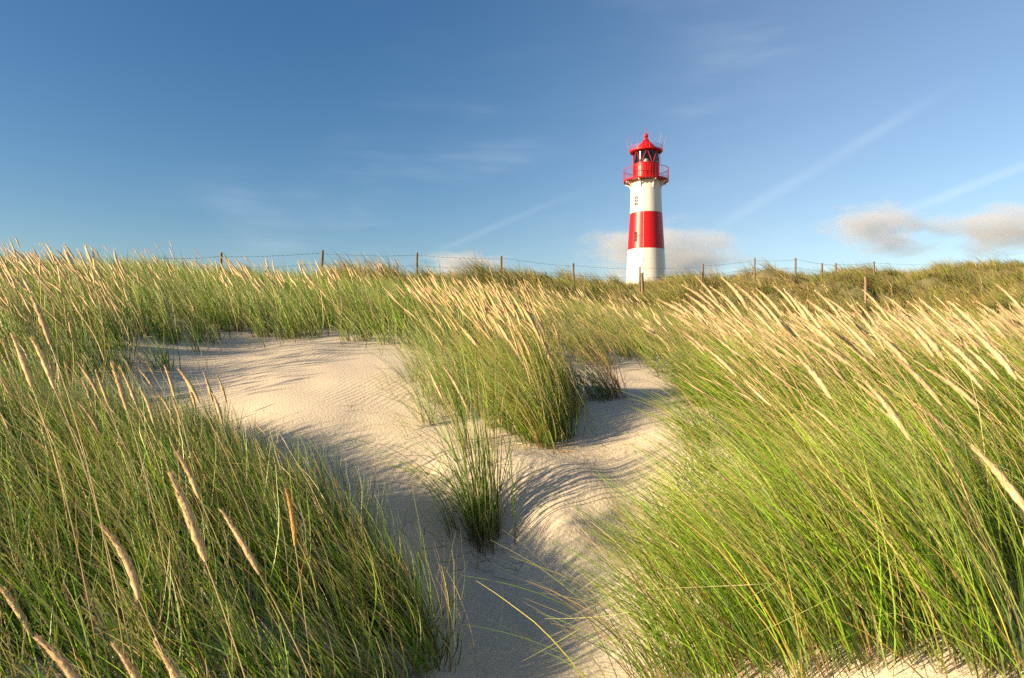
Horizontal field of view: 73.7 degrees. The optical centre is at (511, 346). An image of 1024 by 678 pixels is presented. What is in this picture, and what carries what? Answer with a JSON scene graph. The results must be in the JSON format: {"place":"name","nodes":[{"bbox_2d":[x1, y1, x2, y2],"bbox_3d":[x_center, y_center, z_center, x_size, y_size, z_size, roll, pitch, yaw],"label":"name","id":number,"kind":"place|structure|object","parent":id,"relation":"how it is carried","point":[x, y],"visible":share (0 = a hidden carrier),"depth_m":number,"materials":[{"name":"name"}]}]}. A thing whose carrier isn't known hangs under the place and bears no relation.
{"place":"outdoors","nodes":[
{"label":"outdoors","id":0,"kind":"place"},
{"bbox_2d":[0,267,1023,677],"bbox_3d":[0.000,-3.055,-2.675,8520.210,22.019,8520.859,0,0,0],"label":"dune sand","id":1,"kind":"structure","parent":0,"point":[306,383],"depth_m":4.09,"materials":[{"name":"beige sand"}]},
{"bbox_2d":[2,337,22,403],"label":"seed stalk","id":2,"kind":"object","parent":1,"relation":"on","point":[6,350],"visible":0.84,"depth_m":4.05,"materials":[{"name":"beige plant"}]},
{"bbox_2d":[0,376,33,442],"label":"seed stalk","id":3,"kind":"object","parent":1,"relation":"on","point":[4,385],"visible":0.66,"depth_m":3.70,"materials":[{"name":"beige plant"}]},
{"bbox_2d":[0,583,57,677],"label":"seed stalk","id":4,"kind":"object","parent":1,"relation":"on","point":[13,603],"visible":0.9,"depth_m":2.01,"materials":[{"name":"beige plant"}]},
{"bbox_2d":[30,632,80,677],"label":"seed stalk","id":5,"kind":"object","parent":1,"relation":"on","point":[66,667],"visible":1,"depth_m":1.37,"materials":[{"name":"beige plant"}]},
{"bbox_2d":[10,330,100,677],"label":"seed stalk","id":6,"kind":"object","parent":1,"relation":"on","point":[24,363],"visible":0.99,"depth_m":2.13,"materials":[{"name":"beige plant"}]},
{"bbox_2d":[30,295,127,675],"bbox_3d":[-1.294,0.449,2.040,0.498,1.242,0.020,0,0,25],"label":"seed stalk","id":7,"kind":"object","parent":1,"relation":"on","point":[43,323],"visible":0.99,"depth_m":2.06,"materials":[{"name":"beige plant"}]},
{"bbox_2d":[29,337,133,664],"bbox_3d":[-1.278,0.533,2.050,0.503,1.138,0.020,0,0,21],"label":"seed stalk","id":8,"kind":"object","parent":1,"relation":"on","point":[47,369],"visible":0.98,"depth_m":2.08,"materials":[{"name":"beige plant"}]},
{"bbox_2d":[81,377,103,441],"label":"seed stalk","id":9,"kind":"object","parent":1,"relation":"on","point":[87,391],"visible":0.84,"depth_m":3.68,"materials":[{"name":"beige plant"}]},
{"bbox_2d":[78,402,121,469],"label":"seed stalk","id":10,"kind":"object","parent":1,"relation":"on","point":[91,419],"visible":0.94,"depth_m":3.17,"materials":[{"name":"beige plant"}]},
{"bbox_2d":[76,362,163,548],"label":"seed stalk","id":11,"kind":"object","parent":1,"relation":"on","point":[92,383],"visible":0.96,"depth_m":2.86,"materials":[{"name":"beige plant"}]},
{"bbox_2d":[95,370,145,536],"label":"seed stalk","id":12,"kind":"object","parent":1,"relation":"on","point":[102,389],"visible":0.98,"depth_m":3.00,"materials":[{"name":"beige plant"}]},
{"bbox_2d":[111,640,140,677],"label":"seed stalk","id":13,"kind":"object","parent":1,"relation":"on","point":[130,667],"visible":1,"depth_m":1.55,"materials":[{"name":"beige plant"}]},
{"bbox_2d":[99,523,163,656],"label":"seed stalk","id":14,"kind":"object","parent":1,"relation":"on","point":[128,564],"visible":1,"depth_m":1.60,"materials":[{"name":"beige plant"}]},
{"bbox_2d":[110,361,180,661],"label":"seed stalk","id":15,"kind":"object","parent":1,"relation":"on","point":[121,391],"visible":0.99,"depth_m":2.23,"materials":[{"name":"beige plant"}]},
{"bbox_2d":[118,366,191,593],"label":"seed stalk","id":16,"kind":"object","parent":1,"relation":"on","point":[129,386],"visible":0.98,"depth_m":2.72,"materials":[{"name":"beige plant"}]},
{"bbox_2d":[140,389,189,550],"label":"seed stalk","id":17,"kind":"object","parent":1,"relation":"on","point":[148,406],"visible":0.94,"depth_m":2.91,"materials":[{"name":"beige plant"}]},
{"bbox_2d":[151,638,181,677],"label":"seed stalk","id":18,"kind":"object","parent":1,"relation":"on","point":[173,670],"visible":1,"depth_m":1.55,"materials":[{"name":"beige plant"}]},
{"bbox_2d":[158,394,193,463],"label":"seed stalk","id":19,"kind":"object","parent":1,"relation":"on","point":[169,410],"visible":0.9,"depth_m":3.53,"materials":[{"name":"beige plant"}]},
{"bbox_2d":[163,364,200,498],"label":"seed stalk","id":20,"kind":"object","parent":1,"relation":"on","point":[170,382],"visible":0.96,"depth_m":3.31,"materials":[{"name":"beige plant"}]},
{"bbox_2d":[171,395,197,479],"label":"seed stalk","id":21,"kind":"object","parent":1,"relation":"on","point":[178,413],"visible":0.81,"depth_m":3.36,"materials":[{"name":"beige plant"}]},
{"bbox_2d":[186,383,203,437],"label":"seed stalk","id":22,"kind":"object","parent":1,"relation":"on","point":[193,398],"visible":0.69,"depth_m":3.83,"materials":[{"name":"beige plant"}]},
{"bbox_2d":[167,471,245,677],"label":"seed stalk","id":23,"kind":"object","parent":1,"relation":"on","point":[198,540],"visible":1,"depth_m":1.36,"materials":[{"name":"beige plant"}]},
{"bbox_2d":[175,451,244,620],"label":"seed stalk","id":24,"kind":"object","parent":1,"relation":"on","point":[192,479],"visible":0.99,"depth_m":2.46,"materials":[{"name":"beige plant"}]},
{"bbox_2d":[203,373,223,442],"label":"seed stalk","id":25,"kind":"object","parent":1,"relation":"on","point":[209,388],"visible":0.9,"depth_m":3.96,"materials":[{"name":"beige plant"}]},
{"bbox_2d":[211,392,237,478],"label":"seed stalk","id":26,"kind":"object","parent":1,"relation":"on","point":[219,410],"visible":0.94,"depth_m":3.60,"materials":[{"name":"beige plant"}]},
{"bbox_2d":[176,367,275,600],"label":"seed stalk","id":27,"kind":"object","parent":1,"relation":"on","point":[191,387],"visible":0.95,"depth_m":2.80,"materials":[{"name":"beige plant"}]},
{"bbox_2d":[216,374,247,482],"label":"seed stalk","id":28,"kind":"object","parent":1,"relation":"on","point":[222,389],"visible":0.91,"depth_m":3.74,"materials":[{"name":"beige plant"}]},
{"bbox_2d":[0,339,468,677],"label":"marram grass","id":29,"kind":"structure","parent":1,"relation":"on","point":[373,601],"depth_m":2.64,"materials":[{"name":"green plant"}]},
{"bbox_2d":[0,246,527,401],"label":"marram grass","id":30,"kind":"structure","parent":1,"relation":"on","point":[380,306],"depth_m":8.90,"materials":[{"name":"green plant"}]},
{"bbox_2d":[219,508,310,677],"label":"seed stalk","id":31,"kind":"object","parent":1,"relation":"on","point":[243,545],"visible":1,"depth_m":1.73,"materials":[{"name":"beige plant"}]},
{"bbox_2d":[284,487,311,677],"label":"seed stalk","id":32,"kind":"object","parent":1,"relation":"on","point":[292,519],"visible":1,"depth_m":2.16,"materials":[{"name":"beige plant"}]},
{"bbox_2d":[324,318,529,558],"bbox_3d":[-0.467,0.499,3.895,1.108,1.316,0.828,0,0,23],"label":"marram tussock","id":33,"kind":"object","parent":1,"relation":"on","point":[474,507],"visible":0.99,"depth_m":3.80,"materials":[{"name":"green plant"}]},
{"bbox_2d":[426,366,461,447],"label":"seed stalk","id":34,"kind":"object","parent":1,"relation":"on","point":[437,388],"visible":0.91,"depth_m":4.36,"materials":[{"name":"beige plant"}]},
{"bbox_2d":[191,316,704,677],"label":"stray blades","id":35,"kind":"object","parent":1,"relation":"on","point":[449,652],"visible":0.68,"depth_m":2.53,"materials":[{"name":"green plant"}]},
{"bbox_2d":[443,367,484,445],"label":"seed stalk","id":36,"kind":"object","parent":1,"relation":"on","point":[456,387],"visible":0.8,"depth_m":4.36,"materials":[{"name":"beige plant"}]},
{"bbox_2d":[362,308,593,450],"bbox_3d":[-0.337,0.155,5.509,2.041,1.080,2.380,0,0,0],"label":"marram clump","id":37,"kind":"object","parent":1,"relation":"on","point":[549,398],"visible":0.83,"depth_m":5.07,"materials":[{"name":"green plant"}]},
{"bbox_2d":[0,284,1023,581],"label":"seed heads","id":38,"kind":"object","parent":1,"relation":"on","point":[782,346],"visible":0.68,"depth_m":3.75,"materials":[{"name":"beige plant"}]},
{"bbox_2d":[0,236,1023,414],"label":"seed heads","id":39,"kind":"object","parent":1,"relation":"on","point":[503,303],"visible":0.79,"depth_m":7.67,"materials":[{"name":"beige plant"}]},
{"bbox_2d":[507,322,524,375],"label":"seed stalk","id":40,"kind":"object","parent":1,"relation":"on","point":[515,342],"visible":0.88,"depth_m":4.96,"materials":[{"name":"beige plant"}]},
{"bbox_2d":[517,327,538,377],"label":"seed stalk","id":41,"kind":"object","parent":1,"relation":"on","point":[526,346],"visible":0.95,"depth_m":4.96,"materials":[{"name":"beige plant"}]},
{"bbox_2d":[44,249,1023,325],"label":"dune scrub","id":42,"kind":"object","parent":1,"relation":"on","point":[603,289],"visible":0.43,"depth_m":24.99,"materials":[{"name":"green plant"}]},
{"bbox_2d":[164,250,927,294],"bbox_3d":[7.513,-2.916,29.299,40.292,3.784,1.783,0,0,-29],"label":"wire fence","id":43,"kind":"object","parent":1,"relation":"on","point":[416,255],"visible":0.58,"depth_m":26.58,"materials":[{"name":"brown wood"}]},
{"bbox_2d":[522,306,570,425],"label":"seed stalk","id":44,"kind":"object","parent":1,"relation":"on","point":[533,325],"visible":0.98,"depth_m":4.95,"materials":[{"name":"beige plant"}]},
{"bbox_2d":[526,310,575,428],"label":"seed stalk","id":45,"kind":"object","parent":1,"relation":"on","point":[538,330],"visible":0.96,"depth_m":4.95,"materials":[{"name":"beige plant"}]},
{"bbox_2d":[524,320,594,429],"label":"seed stalk","id":46,"kind":"object","parent":1,"relation":"on","point":[530,325],"visible":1,"depth_m":4.95,"materials":[{"name":"beige plant"}]},
{"bbox_2d":[557,318,628,402],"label":"dry tuft","id":47,"kind":"object","parent":1,"relation":"on","point":[607,390],"visible":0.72,"depth_m":5.67,"materials":[{"name":"green plant"}]},
{"bbox_2d":[641,273,643,296],"bbox_3d":[5.205,-2.170,27.201,0.135,1.547,0.123,0,0,0],"label":"wooden post","id":48,"kind":"object","parent":1,"relation":"on","point":[642,281],"visible":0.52,"depth_m":27.16,"materials":[{"name":"brown wood"}]},
{"bbox_2d":[623,132,668,283],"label":"lighthouse","id":49,"kind":"object","parent":1,"relation":"on","point":[646,182],"visible":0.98,"depth_m":55.87,"materials":[{"name":"white paint"}]},
{"bbox_2d":[683,335,744,404],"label":"seed stalk","id":50,"kind":"object","parent":1,"relation":"on","point":[695,345],"visible":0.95,"depth_m":4.87,"materials":[{"name":"beige plant"}]},
{"bbox_2d":[677,327,770,428],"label":"seed stalk","id":51,"kind":"object","parent":1,"relation":"on","point":[692,338],"visible":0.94,"depth_m":4.04,"materials":[{"name":"beige plant"}]},
{"bbox_2d":[663,311,784,403],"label":"seed stalk","id":52,"kind":"object","parent":1,"relation":"on","point":[683,319],"visible":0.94,"depth_m":4.28,"materials":[{"name":"beige plant"}]},
{"bbox_2d":[683,300,772,423],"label":"seed stalk","id":53,"kind":"object","parent":1,"relation":"on","point":[699,312],"visible":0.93,"depth_m":4.18,"materials":[{"name":"beige plant"}]},
{"bbox_2d":[656,298,811,450],"bbox_3d":[1.256,0.211,3.798,0.896,0.985,0.022,0,0,13],"label":"seed stalk","id":54,"kind":"object","parent":1,"relation":"on","point":[675,308],"visible":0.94,"depth_m":3.85,"materials":[{"name":"beige plant"}]},
{"bbox_2d":[693,297,776,411],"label":"seed stalk","id":55,"kind":"object","parent":1,"relation":"on","point":[711,316],"visible":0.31,"depth_m":4.10,"materials":[{"name":"beige plant"}]},
{"bbox_2d":[695,275,782,421],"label":"seed stalk","id":56,"kind":"object","parent":1,"relation":"on","point":[709,291],"visible":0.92,"depth_m":4.04,"materials":[{"name":"beige plant"}]},
{"bbox_2d":[472,286,1023,374],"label":"marram grass","id":57,"kind":"structure","parent":1,"relation":"on","point":[612,325],"depth_m":10.11,"materials":[{"name":"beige plant"}]},
{"bbox_2d":[686,293,809,434],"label":"seed stalk","id":58,"kind":"object","parent":1,"relation":"on","point":[704,307],"visible":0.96,"depth_m":3.58,"materials":[{"name":"beige plant"}]},
{"bbox_2d":[683,285,819,440],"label":"seed stalk","id":59,"kind":"object","parent":1,"relation":"on","point":[707,301],"visible":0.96,"depth_m":3.48,"materials":[{"name":"beige plant"}]},
{"bbox_2d":[702,346,808,468],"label":"seed stalk","id":60,"kind":"object","parent":1,"relation":"on","point":[726,365],"visible":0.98,"depth_m":3.10,"materials":[{"name":"beige plant"}]},
{"bbox_2d":[699,289,817,433],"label":"seed stalk","id":61,"kind":"object","parent":1,"relation":"on","point":[721,308],"visible":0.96,"depth_m":3.27,"materials":[{"name":"beige plant"}]},
{"bbox_2d":[709,286,832,451],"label":"seed stalk","id":62,"kind":"object","parent":1,"relation":"on","point":[731,303],"visible":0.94,"depth_m":3.24,"materials":[{"name":"beige plant"}]},
{"bbox_2d":[721,276,828,460],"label":"seed stalk","id":63,"kind":"object","parent":1,"relation":"on","point":[738,294],"visible":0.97,"depth_m":3.14,"materials":[{"name":"beige plant"}]},
{"bbox_2d":[756,289,838,403],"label":"seed stalk","id":64,"kind":"object","parent":1,"relation":"on","point":[773,304],"visible":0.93,"depth_m":4.14,"materials":[{"name":"beige plant"}]},
{"bbox_2d":[734,283,863,453],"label":"seed stalk","id":65,"kind":"object","parent":1,"relation":"on","point":[757,303],"visible":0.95,"depth_m":2.94,"materials":[{"name":"beige plant"}]},
{"bbox_2d":[748,306,849,435],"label":"seed stalk","id":66,"kind":"object","parent":1,"relation":"on","point":[763,320],"visible":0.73,"depth_m":3.32,"materials":[{"name":"beige plant"}]},
{"bbox_2d":[750,290,855,447],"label":"seed stalk","id":67,"kind":"object","parent":1,"relation":"on","point":[773,314],"visible":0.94,"depth_m":3.06,"materials":[{"name":"beige plant"}]},
{"bbox_2d":[774,286,850,397],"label":"seed stalk","id":68,"kind":"object","parent":1,"relation":"on","point":[787,298],"visible":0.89,"depth_m":4.11,"materials":[{"name":"beige plant"}]},
{"bbox_2d":[772,310,858,429],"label":"seed stalk","id":69,"kind":"object","parent":1,"relation":"on","point":[788,329],"visible":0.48,"depth_m":3.39,"materials":[{"name":"beige plant"}]},
{"bbox_2d":[782,288,880,464],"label":"seed stalk","id":70,"kind":"object","parent":1,"relation":"on","point":[802,312],"visible":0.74,"depth_m":2.96,"materials":[{"name":"beige plant"}]},
{"bbox_2d":[794,298,885,436],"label":"seed stalk","id":71,"kind":"object","parent":1,"relation":"on","point":[811,316],"visible":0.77,"depth_m":2.94,"materials":[{"name":"beige plant"}]},
{"bbox_2d":[794,355,891,496],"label":"seed stalk","id":72,"kind":"object","parent":1,"relation":"on","point":[815,375],"visible":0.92,"depth_m":2.59,"materials":[{"name":"beige plant"}]},
{"bbox_2d":[803,414,889,509],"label":"seed stalk","id":73,"kind":"object","parent":1,"relation":"on","point":[827,437],"visible":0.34,"depth_m":2.63,"materials":[{"name":"beige plant"}]},
{"bbox_2d":[805,402,910,511],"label":"seed stalk","id":74,"kind":"object","parent":1,"relation":"on","point":[821,414],"visible":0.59,"depth_m":2.38,"materials":[{"name":"beige plant"}]},
{"bbox_2d":[807,299,915,429],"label":"seed stalk","id":75,"kind":"object","parent":1,"relation":"on","point":[828,317],"visible":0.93,"depth_m":3.39,"materials":[{"name":"beige plant"}]},
{"bbox_2d":[813,290,917,439],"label":"seed stalk","id":76,"kind":"object","parent":1,"relation":"on","point":[834,309],"visible":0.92,"depth_m":3.39,"materials":[{"name":"beige plant"}]},
{"bbox_2d":[864,277,866,305],"bbox_3d":[12.183,-1.560,23.501,0.091,1.694,0.089,0,0,0],"label":"wooden post","id":77,"kind":"object","parent":1,"relation":"on","point":[865,286],"visible":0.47,"depth_m":23.47,"materials":[{"name":"brown wood"}]},
{"bbox_2d":[793,313,945,477],"bbox_3d":[1.489,0.296,2.757,0.666,0.878,0.025,0,0,16],"label":"seed stalk","id":78,"kind":"object","parent":1,"relation":"on","point":[821,333],"visible":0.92,"depth_m":2.81,"materials":[{"name":"beige plant"}]},
{"bbox_2d":[826,298,922,404],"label":"seed stalk","id":79,"kind":"object","parent":1,"relation":"on","point":[841,308],"visible":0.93,"depth_m":4.16,"materials":[{"name":"beige plant"}]},
{"bbox_2d":[837,310,912,394],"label":"seed stalk","id":80,"kind":"object","parent":1,"relation":"on","point":[852,322],"visible":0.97,"depth_m":4.01,"materials":[{"name":"beige plant"}]},
{"bbox_2d":[857,302,909,382],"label":"seed stalk","id":81,"kind":"object","parent":1,"relation":"on","point":[869,316],"visible":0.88,"depth_m":4.11,"materials":[{"name":"beige plant"}]},
{"bbox_2d":[851,306,934,431],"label":"seed stalk","id":82,"kind":"object","parent":1,"relation":"on","point":[869,326],"visible":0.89,"depth_m":2.63,"materials":[{"name":"beige plant"}]},
{"bbox_2d":[823,324,964,463],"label":"seed stalk","id":83,"kind":"object","parent":1,"relation":"on","point":[848,342],"visible":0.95,"depth_m":2.87,"materials":[{"name":"beige plant"}]},
{"bbox_2d":[835,315,954,465],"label":"seed stalk","id":84,"kind":"object","parent":1,"relation":"on","point":[862,341],"visible":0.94,"depth_m":2.48,"materials":[{"name":"beige plant"}]},
{"bbox_2d":[882,308,911,334],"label":"seed stalk","id":85,"kind":"object","parent":1,"relation":"on","point":[896,320],"visible":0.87,"depth_m":3.82,"materials":[{"name":"beige plant"}]},
{"bbox_2d":[862,290,936,393],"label":"seed stalk","id":86,"kind":"object","parent":1,"relation":"on","point":[879,306],"visible":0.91,"depth_m":3.67,"materials":[{"name":"beige plant"}]},
{"bbox_2d":[797,334,1015,533],"bbox_3d":[1.333,0.332,2.273,0.724,0.760,0.020,0,0,14],"label":"seed stalk","id":87,"kind":"object","parent":1,"relation":"on","point":[831,351],"visible":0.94,"depth_m":2.32,"materials":[{"name":"beige plant"}]},
{"bbox_2d":[863,380,999,595],"bbox_3d":[1.238,0.432,2.007,0.382,0.675,0.023,0,0,19],"label":"seed stalk","id":88,"kind":"object","parent":1,"relation":"on","point":[885,404],"visible":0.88,"depth_m":2.03,"materials":[{"name":"beige plant"}]},
{"bbox_2d":[874,331,1022,540],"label":"seed stalk","id":89,"kind":"object","parent":1,"relation":"on","point":[899,354],"visible":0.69,"depth_m":2.51,"materials":[{"name":"beige plant"}]},
{"bbox_2d":[895,316,1014,479],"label":"seed stalk","id":90,"kind":"object","parent":1,"relation":"on","point":[920,339],"visible":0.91,"depth_m":2.68,"materials":[{"name":"beige plant"}]},
{"bbox_2d":[901,315,1012,453],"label":"seed stalk","id":91,"kind":"object","parent":1,"relation":"on","point":[933,345],"visible":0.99,"depth_m":2.39,"materials":[{"name":"beige plant"}]},
{"bbox_2d":[891,353,1023,512],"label":"seed stalk","id":92,"kind":"object","parent":1,"relation":"on","point":[925,385],"visible":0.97,"depth_m":2.09,"materials":[{"name":"beige plant"}]},
{"bbox_2d":[912,403,1011,498],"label":"seed stalk","id":93,"kind":"object","parent":1,"relation":"on","point":[918,407],"visible":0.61,"depth_m":2.36,"materials":[{"name":"beige plant"}]},
{"bbox_2d":[927,369,1023,446],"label":"seed stalk","id":94,"kind":"object","parent":1,"relation":"on","point":[963,393],"visible":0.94,"depth_m":2.35,"materials":[{"name":"beige plant"}]},
{"bbox_2d":[929,328,1023,418],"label":"seed stalk","id":95,"kind":"object","parent":1,"relation":"on","point":[958,350],"visible":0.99,"depth_m":2.30,"materials":[{"name":"beige plant"}]},
{"bbox_2d":[933,316,1023,410],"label":"seed stalk","id":96,"kind":"object","parent":1,"relation":"on","point":[956,334],"visible":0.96,"depth_m":3.17,"materials":[{"name":"beige plant"}]},
{"bbox_2d":[943,347,1022,438],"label":"seed stalk","id":97,"kind":"object","parent":1,"relation":"on","point":[964,368],"visible":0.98,"depth_m":2.48,"materials":[{"name":"beige plant"}]},
{"bbox_2d":[956,340,1023,404],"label":"seed stalk","id":98,"kind":"object","parent":1,"relation":"on","point":[983,363],"visible":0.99,"depth_m":2.47,"materials":[{"name":"beige plant"}]},
{"bbox_2d":[963,326,1023,373],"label":"seed stalk","id":99,"kind":"object","parent":1,"relation":"on","point":[994,346],"visible":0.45,"depth_m":2.39,"materials":[{"name":"beige plant"}]},
{"bbox_2d":[968,444,1023,510],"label":"seed stalk","id":100,"kind":"object","parent":1,"relation":"on","point":[1014,493],"visible":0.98,"depth_m":1.64,"materials":[{"name":"beige plant"}]},
{"bbox_2d":[969,328,1023,387],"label":"seed stalk","id":101,"kind":"object","parent":1,"relation":"on","point":[999,357],"visible":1,"depth_m":2.29,"materials":[{"name":"beige plant"}]},
{"bbox_2d":[982,314,1020,355],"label":"seed stalk","id":102,"kind":"object","parent":1,"relation":"on","point":[994,326],"visible":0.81,"depth_m":4.24,"materials":[{"name":"beige plant"}]},
{"bbox_2d":[0,0,1023,283],"label":"sky","id":103,"kind":"structure","parent":0,"point":[891,132],"materials":[{"name":"blue"}]},
{"bbox_2d":[263,381,1023,677],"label":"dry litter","id":104,"kind":"object","parent":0,"point":[616,567],"visible":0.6,"depth_m":3.67,"materials":[{"name":"brown plant"}]},
{"bbox_2d":[510,322,1023,677],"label":"marram grass","id":105,"kind":"structure","parent":0,"point":[823,548],"depth_m":2.05,"materials":[{"name":"green plant"}]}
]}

